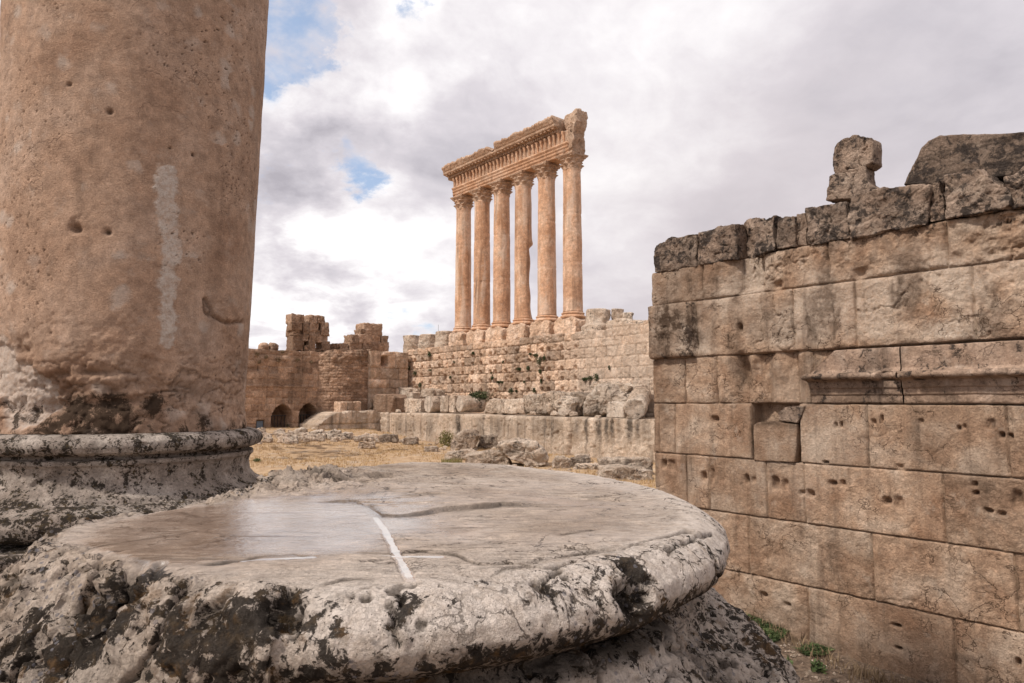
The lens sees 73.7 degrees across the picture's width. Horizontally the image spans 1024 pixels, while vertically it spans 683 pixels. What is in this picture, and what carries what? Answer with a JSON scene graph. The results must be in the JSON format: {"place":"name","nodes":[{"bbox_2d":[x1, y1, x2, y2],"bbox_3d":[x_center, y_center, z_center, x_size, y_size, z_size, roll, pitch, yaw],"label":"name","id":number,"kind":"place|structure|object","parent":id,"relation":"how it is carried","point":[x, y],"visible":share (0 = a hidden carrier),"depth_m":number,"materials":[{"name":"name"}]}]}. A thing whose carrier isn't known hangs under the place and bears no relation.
{"place":"outdoors","nodes":[
{"label":"outdoors","id":0,"kind":"place"},
{"bbox_2d":[0,0,1023,352],"label":"sky","id":1,"kind":"structure","parent":0,"point":[703,115],"materials":[{"name":"white"}]},
{"bbox_2d":[249,427,928,682],"bbox_3d":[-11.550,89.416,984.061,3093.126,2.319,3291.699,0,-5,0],"label":"ground","id":2,"kind":"structure","parent":0,"point":[324,450],"depth_m":61.52,"materials":[{"name":"brown soil"}]},
{"bbox_2d":[262,436,272,442],"bbox_3d":[-22.896,9.202,64.010,0.849,0.568,0.729,0,-5,0],"label":"rubble stone","id":3,"kind":"object","parent":2,"relation":"on","point":[267,439],"visible":1,"depth_m":63.74,"materials":[{"name":"beige stone"}]},
{"bbox_2d":[276,433,288,438],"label":"rubble stone","id":4,"kind":"object","parent":2,"relation":"on","point":[280,435],"visible":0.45,"depth_m":69.04,"materials":[{"name":"beige stone"}]},
{"bbox_2d":[244,348,323,427],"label":"arched wall","id":5,"kind":"structure","parent":2,"relation":"on","point":[283,392],"depth_m":94.83,"materials":[{"name":"stone"}]},
{"bbox_2d":[256,420,263,427],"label":"door","id":6,"kind":"structure","parent":5,"relation":"in","point":[259,423],"depth_m":92.53,"materials":[{"name":"grey metal"}]},
{"bbox_2d":[258,342,268,349],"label":"wall boulder","id":7,"kind":"object","parent":5,"relation":"on","point":[263,345],"depth_m":94.43,"materials":[{"name":"brown stone"}]},
{"bbox_2d":[268,342,278,349],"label":"wall boulder","id":8,"kind":"object","parent":5,"relation":"on","point":[273,346],"depth_m":95.23,"materials":[{"name":"brown stone"}]},
{"bbox_2d":[286,313,329,351],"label":"ruined tower","id":9,"kind":"structure","parent":5,"relation":"on","point":[306,332],"depth_m":98.52,"materials":[{"name":"brown stone"}]},
{"bbox_2d":[285,439,293,443],"bbox_3d":[-20.528,9.222,62.904,0.749,0.445,0.576,0,-5,0],"label":"rubble stone","id":10,"kind":"object","parent":2,"relation":"on","point":[290,441],"visible":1,"depth_m":62.67,"materials":[{"name":"beige stone"}]},
{"bbox_2d":[294,427,307,435],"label":"yard block","id":11,"kind":"object","parent":2,"relation":"on","point":[299,431],"depth_m":75.58,"materials":[{"name":"grey stone"}]},
{"bbox_2d":[311,429,323,434],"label":"yard block","id":12,"kind":"object","parent":2,"relation":"on","point":[315,432],"depth_m":70.98,"materials":[{"name":"grey stone"}]},
{"bbox_2d":[317,437,324,441],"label":"rubble stone","id":13,"kind":"object","parent":2,"relation":"on","point":[320,439],"visible":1,"depth_m":65.66,"materials":[{"name":"beige stone"}]},
{"bbox_2d":[327,429,341,439],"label":"yard block","id":14,"kind":"object","parent":2,"relation":"on","point":[334,433],"depth_m":68.99,"materials":[{"name":"grey stone"}]},
{"bbox_2d":[330,437,338,441],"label":"rubble stone","id":15,"kind":"object","parent":2,"relation":"on","point":[334,439],"visible":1,"depth_m":66.01,"materials":[{"name":"beige stone"}]},
{"bbox_2d":[306,349,373,417],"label":"brick bastion","id":16,"kind":"object","parent":2,"relation":"on","point":[342,375],"visible":0.38,"depth_m":98.42,"materials":[{"name":"brown stone"}]},
{"bbox_2d":[300,410,380,430],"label":"ledge return","id":17,"kind":"object","parent":2,"relation":"on","point":[365,419],"visible":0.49,"depth_m":94.48,"materials":[{"name":"stone"}]},
{"bbox_2d":[334,401,346,411],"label":"block","id":18,"kind":"structure","parent":17,"relation":"on","point":[340,406],"depth_m":96.04,"materials":[{"name":"beige stone"}]},
{"bbox_2d":[344,401,353,410],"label":"block","id":19,"kind":"structure","parent":17,"relation":"on","point":[350,406],"depth_m":96.58,"materials":[{"name":"beige stone"}]},
{"bbox_2d":[353,401,360,410],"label":"block","id":20,"kind":"object","parent":17,"relation":"on","point":[357,405],"depth_m":97.32,"materials":[{"name":"beige stone"}]},
{"bbox_2d":[341,432,352,439],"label":"yard block","id":21,"kind":"object","parent":2,"relation":"on","point":[349,435],"depth_m":68.24,"materials":[{"name":"grey stone"}]},
{"bbox_2d":[358,435,366,440],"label":"yard block","id":22,"kind":"object","parent":2,"relation":"on","point":[363,437],"depth_m":69.41,"materials":[{"name":"grey stone"}]},
{"bbox_2d":[358,441,375,448],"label":"yard block","id":23,"kind":"object","parent":2,"relation":"on","point":[366,445],"depth_m":76.82,"materials":[{"name":"grey stone"}]},
{"bbox_2d":[369,433,378,438],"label":"rubble stone","id":24,"kind":"object","parent":2,"relation":"on","point":[374,435],"visible":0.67,"depth_m":81.70,"materials":[{"name":"beige stone"}]},
{"bbox_2d":[367,351,408,410],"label":"corner pier","id":25,"kind":"structure","parent":2,"relation":"on","point":[387,372],"depth_m":102.58,"materials":[{"name":"brown stone"}]},
{"bbox_2d":[330,323,388,351],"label":"stepped ruin","id":26,"kind":"object","parent":25,"relation":"on","point":[367,336],"visible":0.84,"depth_m":104.72,"materials":[{"name":"brown stone"}]},
{"bbox_2d":[398,387,419,397],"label":"foot block","id":27,"kind":"structure","parent":25,"relation":"on","point":[405,389],"depth_m":102.36,"materials":[{"name":"grey stone"}]},
{"bbox_2d":[399,391,423,398],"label":"foot block","id":28,"kind":"structure","parent":25,"relation":"on","point":[414,395],"depth_m":101.04,"materials":[{"name":"grey stone"}]},
{"bbox_2d":[379,433,398,442],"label":"yard block","id":29,"kind":"object","parent":2,"relation":"on","point":[387,438],"depth_m":74.51,"materials":[{"name":"grey stone"}]},
{"bbox_2d":[403,436,418,444],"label":"yard block","id":30,"kind":"object","parent":2,"relation":"on","point":[411,440],"depth_m":81.65,"materials":[{"name":"grey stone"}]},
{"bbox_2d":[424,446,438,451],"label":"yard block","id":31,"kind":"object","parent":2,"relation":"on","point":[432,448],"depth_m":72.44,"materials":[{"name":"grey stone"}]},
{"bbox_2d":[436,427,452,446],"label":"bush","id":32,"kind":"object","parent":2,"relation":"on","point":[444,438],"visible":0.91,"depth_m":80.53,"materials":[{"name":"green plant"}]},
{"bbox_2d":[441,457,461,462],"bbox_3d":[-5.229,10.304,59.256,2.160,0.635,3.023,0,-5,0],"label":"grass tuft","id":33,"kind":"object","parent":2,"relation":"on","point":[453,461],"visible":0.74,"depth_m":58.81,"materials":[{"name":"green plant"}]},
{"bbox_2d":[249,427,655,488],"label":"dry grass","id":34,"kind":"structure","parent":2,"relation":"on","point":[375,460],"depth_m":66.30,"materials":[{"name":"plant"}]},
{"bbox_2d":[443,448,475,459],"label":"yard slab","id":35,"kind":"structure","parent":2,"relation":"on","point":[454,454],"depth_m":62.53,"materials":[{"name":"grey stone"}]},
{"bbox_2d":[450,429,480,449],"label":"yard rock","id":36,"kind":"object","parent":2,"relation":"on","point":[466,439],"visible":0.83,"depth_m":74.60,"materials":[{"name":"grey stone"}]},
{"bbox_2d":[462,449,512,464],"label":"yard slab","id":37,"kind":"structure","parent":2,"relation":"on","point":[490,456],"depth_m":57.47,"materials":[{"name":"grey stone"}]},
{"bbox_2d":[477,434,497,448],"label":"yard slab","id":38,"kind":"structure","parent":2,"relation":"on","point":[487,441],"depth_m":76.78,"materials":[{"name":"grey stone"}]},
{"bbox_2d":[379,412,655,462],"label":"ledge wall","id":39,"kind":"structure","parent":2,"relation":"on","point":[593,437],"depth_m":70.34,"materials":[{"name":"stone"}]},
{"bbox_2d":[373,394,406,412],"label":"fallen block","id":40,"kind":"object","parent":39,"relation":"on","point":[390,403],"depth_m":96.66,"materials":[{"name":"beige stone"}]},
{"bbox_2d":[403,398,425,412],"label":"fallen block","id":41,"kind":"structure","parent":39,"relation":"on","point":[411,405],"depth_m":94.65,"materials":[{"name":"grey stone"}]},
{"bbox_2d":[420,388,444,396],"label":"foot block","id":42,"kind":"object","parent":41,"relation":"on","point":[426,392],"depth_m":97.13,"materials":[{"name":"grey stone"}]},
{"bbox_2d":[424,396,440,412],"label":"fallen drum","id":43,"kind":"object","parent":39,"relation":"on","point":[432,404],"visible":0.75,"depth_m":91.70,"materials":[{"name":"grey stone"}]},
{"bbox_2d":[440,395,450,412],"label":"fallen slab","id":44,"kind":"structure","parent":39,"relation":"on","point":[444,405],"depth_m":88.94,"materials":[{"name":"grey stone"}]},
{"bbox_2d":[449,395,464,412],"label":"fallen slab","id":45,"kind":"structure","parent":39,"relation":"on","point":[452,403],"depth_m":87.60,"materials":[{"name":"grey stone"}]},
{"bbox_2d":[456,395,485,412],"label":"fallen drum","id":46,"kind":"object","parent":39,"relation":"on","point":[468,403],"visible":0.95,"depth_m":86.45,"materials":[{"name":"grey stone"}]},
{"bbox_2d":[469,390,493,401],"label":"bush","id":47,"kind":"object","parent":46,"relation":"on","point":[477,395],"visible":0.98,"depth_m":87.12,"materials":[{"name":"green plant"}]},
{"bbox_2d":[484,398,508,413],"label":"fallen block","id":48,"kind":"object","parent":39,"relation":"on","point":[494,406],"depth_m":81.10,"materials":[{"name":"grey stone"}]},
{"bbox_2d":[504,398,529,413],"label":"fallen block","id":49,"kind":"object","parent":39,"relation":"on","point":[514,406],"depth_m":78.17,"materials":[{"name":"grey stone"}]},
{"bbox_2d":[523,390,564,414],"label":"fallen moulding","id":50,"kind":"object","parent":39,"relation":"on","point":[536,403],"visible":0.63,"depth_m":75.32,"materials":[{"name":"grey stone"}]},
{"bbox_2d":[550,411,558,415],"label":"ledge rubble","id":51,"kind":"object","parent":39,"relation":"on","point":[553,413],"visible":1,"depth_m":71.22,"materials":[{"name":"grey stone"}]},
{"bbox_2d":[545,391,570,413],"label":"leaning rock","id":52,"kind":"object","parent":39,"relation":"on","point":[552,400],"visible":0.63,"depth_m":72.72,"materials":[{"name":"grey stone"}]},
{"bbox_2d":[557,395,579,416],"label":"leaning rock","id":53,"kind":"object","parent":39,"relation":"on","point":[568,404],"visible":0.83,"depth_m":71.29,"materials":[{"name":"grey stone"}]},
{"bbox_2d":[569,411,577,415],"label":"ledge rubble","id":54,"kind":"object","parent":39,"relation":"on","point":[572,413],"visible":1,"depth_m":68.98,"materials":[{"name":"grey stone"}]},
{"bbox_2d":[570,391,589,415],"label":"leaning rock","id":55,"kind":"object","parent":39,"relation":"on","point":[580,395],"visible":0.37,"depth_m":71.31,"materials":[{"name":"grey stone"}]},
{"bbox_2d":[582,382,630,416],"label":"great boulder","id":56,"kind":"object","parent":39,"relation":"on","point":[599,397],"visible":0.62,"depth_m":68.71,"materials":[{"name":"grey stone"}]},
{"bbox_2d":[590,381,641,393],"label":"cracked slab","id":57,"kind":"structure","parent":56,"relation":"on","point":[626,388],"depth_m":68.75,"materials":[{"name":"grey stone"}]},
{"bbox_2d":[632,384,650,399],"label":"fallen block","id":58,"kind":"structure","parent":56,"relation":"on","point":[642,385],"depth_m":68.52,"materials":[{"name":"grey stone"}]},
{"bbox_2d":[606,401,626,417],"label":"white block","id":59,"kind":"object","parent":39,"relation":"on","point":[615,409],"depth_m":65.21,"materials":[{"name":"grey stone"}]},
{"bbox_2d":[624,387,650,418],"bbox_3d":[12.077,5.879,65.591,2.194,3.181,5.574,-2,-5,17],"label":"fallen drum","id":60,"kind":"object","parent":39,"relation":"on","point":[636,404],"visible":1,"depth_m":63.26,"materials":[{"name":"grey stone"}]},
{"bbox_2d":[497,437,548,466],"bbox_3d":[0.893,9.531,58.106,4.418,2.628,3.854,0,-5,0],"label":"yard boulder","id":61,"kind":"object","parent":2,"relation":"on","point":[527,452],"visible":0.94,"depth_m":56.52,"materials":[{"name":"grey stone"}]},
{"bbox_2d":[403,320,654,416],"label":"terrace wall","id":62,"kind":"structure","parent":2,"relation":"on","point":[573,360],"depth_m":82.92,"materials":[{"name":"beige stone"}]},
{"bbox_2d":[403,335,418,351],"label":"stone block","id":63,"kind":"object","parent":62,"relation":"on","point":[410,342],"visible":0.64,"depth_m":107.99,"materials":[{"name":"grey stone"}]},
{"bbox_2d":[418,334,434,349],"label":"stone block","id":64,"kind":"object","parent":62,"relation":"on","point":[426,341],"visible":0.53,"depth_m":104.37,"materials":[{"name":"grey stone"}]},
{"bbox_2d":[434,331,451,347],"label":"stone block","id":65,"kind":"object","parent":62,"relation":"on","point":[441,338],"visible":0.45,"depth_m":100.84,"materials":[{"name":"grey stone"}]},
{"bbox_2d":[448,193,473,345],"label":"temple column","id":66,"kind":"structure","parent":62,"relation":"on","point":[463,205],"depth_m":99.59,"materials":[{"name":"stone"}]},
{"bbox_2d":[441,108,587,196],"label":"entablature","id":67,"kind":"structure","parent":66,"relation":"on","point":[550,138],"depth_m":89.69,"materials":[{"name":"stone"}]},
{"bbox_2d":[466,186,492,344],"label":"temple column","id":68,"kind":"structure","parent":62,"relation":"on","point":[481,199],"depth_m":96.15,"materials":[{"name":"stone"}]},
{"bbox_2d":[485,178,513,341],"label":"temple column","id":69,"kind":"structure","parent":62,"relation":"on","point":[501,192],"depth_m":92.75,"materials":[{"name":"stone"}]},
{"bbox_2d":[506,170,535,341],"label":"temple column","id":70,"kind":"structure","parent":62,"relation":"on","point":[518,328],"depth_m":89.31,"materials":[{"name":"stone"}]},
{"bbox_2d":[529,160,560,337],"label":"temple column","id":71,"kind":"structure","parent":62,"relation":"on","point":[546,175],"depth_m":85.83,"materials":[{"name":"stone"}]},
{"bbox_2d":[553,150,588,333],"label":"temple column","id":72,"kind":"structure","parent":62,"relation":"on","point":[571,319],"depth_m":82.33,"materials":[{"name":"stone"}]},
{"bbox_2d":[581,308,610,333],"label":"column stump","id":73,"kind":"object","parent":62,"relation":"on","point":[596,318],"visible":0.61,"depth_m":78.07,"materials":[{"name":"grey stone"}]},
{"bbox_2d":[611,308,623,319],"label":"column stump","id":74,"kind":"object","parent":62,"relation":"on","point":[616,313],"visible":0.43,"depth_m":78.78,"materials":[{"name":"grey stone"}]},
{"bbox_2d":[605,318,643,324],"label":"broken slab","id":75,"kind":"structure","parent":62,"relation":"on","point":[620,320],"depth_m":76.12,"materials":[{"name":"grey stone"}]},
{"bbox_2d":[622,312,633,319],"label":"column stump","id":76,"kind":"object","parent":75,"relation":"on","point":[628,315],"visible":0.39,"depth_m":78.29,"materials":[{"name":"grey stone"}]},
{"bbox_2d":[552,455,571,468],"bbox_3d":[4.024,9.869,55.478,1.711,1.280,1.195,0,-5,0],"label":"yard block","id":77,"kind":"object","parent":2,"relation":"on","point":[562,461],"depth_m":55.03,"materials":[{"name":"grey stone"}]},
{"bbox_2d":[570,455,590,466],"bbox_3d":[5.671,10.077,57.068,1.897,1.110,1.432,0,-5,0],"label":"yard block","id":78,"kind":"object","parent":2,"relation":"on","point":[581,459],"depth_m":56.52,"materials":[{"name":"grey stone"}]},
{"bbox_2d":[574,453,589,456],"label":"yard block","id":79,"kind":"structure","parent":2,"relation":"on","point":[578,454],"depth_m":60.96,"materials":[{"name":"grey stone"}]},
{"bbox_2d":[574,463,598,469],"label":"yard slab","id":80,"kind":"structure","parent":2,"relation":"on","point":[591,466],"depth_m":54.13,"materials":[{"name":"grey stone"}]},
{"bbox_2d":[597,464,652,480],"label":"yard slab","id":81,"kind":"structure","parent":2,"relation":"on","point":[622,472],"depth_m":46.99,"materials":[{"name":"grey stone"}]},
{"bbox_2d":[596,456,653,474],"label":"rough low wall","id":82,"kind":"structure","parent":2,"relation":"on","point":[646,462],"depth_m":50.00,"materials":[{"name":"grey stone"}]},
{"bbox_2d":[746,614,788,641],"bbox_3d":[5.758,6.559,15.728,1.532,0.316,1.802,0,-5,0],"label":"green patch","id":83,"kind":"object","parent":2,"relation":"on","point":[773,636],"visible":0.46,"depth_m":15.49,"materials":[{"name":"green plant"}]},
{"bbox_2d":[746,609,843,673],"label":"dry stalks","id":84,"kind":"object","parent":2,"relation":"on","point":[830,655],"visible":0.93,"depth_m":14.88,"materials":[{"name":"plant"}]},
{"bbox_2d":[793,641,833,656],"bbox_3d":[6.498,6.634,14.690,0.958,0.147,0.747,0,-5,0],"label":"green patch","id":85,"kind":"object","parent":2,"relation":"on","point":[808,651],"visible":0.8,"depth_m":14.67,"materials":[{"name":"green plant"}]},
{"bbox_2d":[811,658,827,673],"bbox_3d":[6.153,6.532,13.705,0.344,0.304,0.322,0,-5,0],"label":"weed","id":86,"kind":"object","parent":2,"relation":"on","point":[816,666],"visible":1,"depth_m":13.69,"materials":[{"name":"green plant"}]},
{"bbox_2d":[648,209,1023,682],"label":"ashlar wall","id":87,"kind":"structure","parent":2,"relation":"on","point":[880,524],"depth_m":14.37,"materials":[{"name":"beige stone"}]},
{"bbox_2d":[654,234,699,272],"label":"loose block","id":88,"kind":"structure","parent":87,"relation":"on","point":[671,254],"depth_m":18.45,"materials":[{"name":"stone"}]},
{"bbox_2d":[698,224,749,264],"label":"loose block","id":89,"kind":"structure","parent":87,"relation":"on","point":[721,243],"depth_m":17.34,"materials":[{"name":"stone"}]},
{"bbox_2d":[744,217,765,257],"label":"loose block","id":90,"kind":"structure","parent":87,"relation":"on","point":[749,224],"depth_m":17.21,"materials":[{"name":"stone"}]},
{"bbox_2d":[754,215,782,257],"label":"loose block","id":91,"kind":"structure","parent":87,"relation":"on","point":[765,239],"depth_m":16.48,"materials":[{"name":"stone"}]},
{"bbox_2d":[753,421,800,461],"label":"niche block","id":92,"kind":"structure","parent":87,"relation":"on","point":[778,441],"depth_m":15.91,"materials":[{"name":"beige stone"}]},
{"bbox_2d":[778,406,804,422],"bbox_3d":[6.561,1.684,15.796,0.421,0.417,0.680,4,-6,-40],"label":"wedge stone","id":93,"kind":"object","parent":92,"relation":"on","point":[793,414],"visible":0.88,"depth_m":15.67,"materials":[{"name":"beige stone"}]},
{"bbox_2d":[776,216,798,249],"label":"loose block","id":94,"kind":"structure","parent":87,"relation":"on","point":[787,231],"depth_m":16.06,"materials":[{"name":"stone"}]},
{"bbox_2d":[796,213,808,246],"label":"loose block","id":95,"kind":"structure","parent":87,"relation":"on","point":[802,230],"depth_m":15.86,"materials":[{"name":"stone"}]},
{"bbox_2d":[805,202,850,245],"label":"loose block","id":96,"kind":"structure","parent":87,"relation":"on","point":[827,224],"depth_m":15.29,"materials":[{"name":"stone"}]},
{"bbox_2d":[847,184,933,240],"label":"loose block","id":97,"kind":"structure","parent":87,"relation":"on","point":[876,212],"depth_m":14.27,"materials":[{"name":"stone"}]},
{"bbox_2d":[826,165,878,203],"bbox_3d":[7.790,-3.533,15.512,0.535,0.720,1.129,4,-7,-41],"label":"standing stone","id":98,"kind":"object","parent":97,"relation":"on","point":[844,186],"visible":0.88,"depth_m":15.37,"materials":[{"name":"beige stone"}]},
{"bbox_2d":[833,135,881,172],"bbox_3d":[7.845,-4.222,15.543,0.563,0.844,0.978,4,-6,-39],"label":"standing stone","id":99,"kind":"object","parent":98,"relation":"on","point":[854,151],"visible":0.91,"depth_m":15.31,"materials":[{"name":"beige stone"}]},
{"bbox_2d":[930,181,946,222],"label":"loose block","id":100,"kind":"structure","parent":87,"relation":"on","point":[937,209],"depth_m":13.70,"materials":[{"name":"stone"}]},
{"bbox_2d":[944,169,1017,219],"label":"loose block","id":101,"kind":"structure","parent":87,"relation":"on","point":[977,192],"depth_m":13.10,"materials":[{"name":"stone"}]},
{"bbox_2d":[904,132,1023,185],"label":"arched stone","id":102,"kind":"object","parent":101,"relation":"on","point":[1000,157],"visible":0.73,"depth_m":13.73,"materials":[{"name":"stone"}]},
{"bbox_2d":[1003,166,1023,209],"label":"loose block","id":103,"kind":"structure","parent":87,"relation":"on","point":[1014,184],"depth_m":12.66,"materials":[{"name":"stone"}]},
{"bbox_2d":[780,636,904,682],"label":"gravel","id":104,"kind":"structure","parent":2,"relation":"on","point":[816,677],"depth_m":13.63,"materials":[{"name":"brown stone"}]},
{"bbox_2d":[845,655,926,682],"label":"dry stalks","id":105,"kind":"object","parent":2,"relation":"on","point":[857,673],"visible":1,"depth_m":13.34,"materials":[{"name":"plant"}]},
{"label":"podium","id":106,"kind":"object","parent":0,"visible":0},
{"bbox_2d":[0,0,268,572],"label":"giant column","id":107,"kind":"structure","parent":106,"relation":"on","point":[130,136],"depth_m":5.56,"materials":[{"name":"beige stone"}]},
{"bbox_2d":[0,462,799,682],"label":"bare pedestal","id":108,"kind":"object","parent":106,"relation":"on","point":[425,572],"visible":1,"depth_m":1.41,"materials":[{"name":"stone"}]}
]}

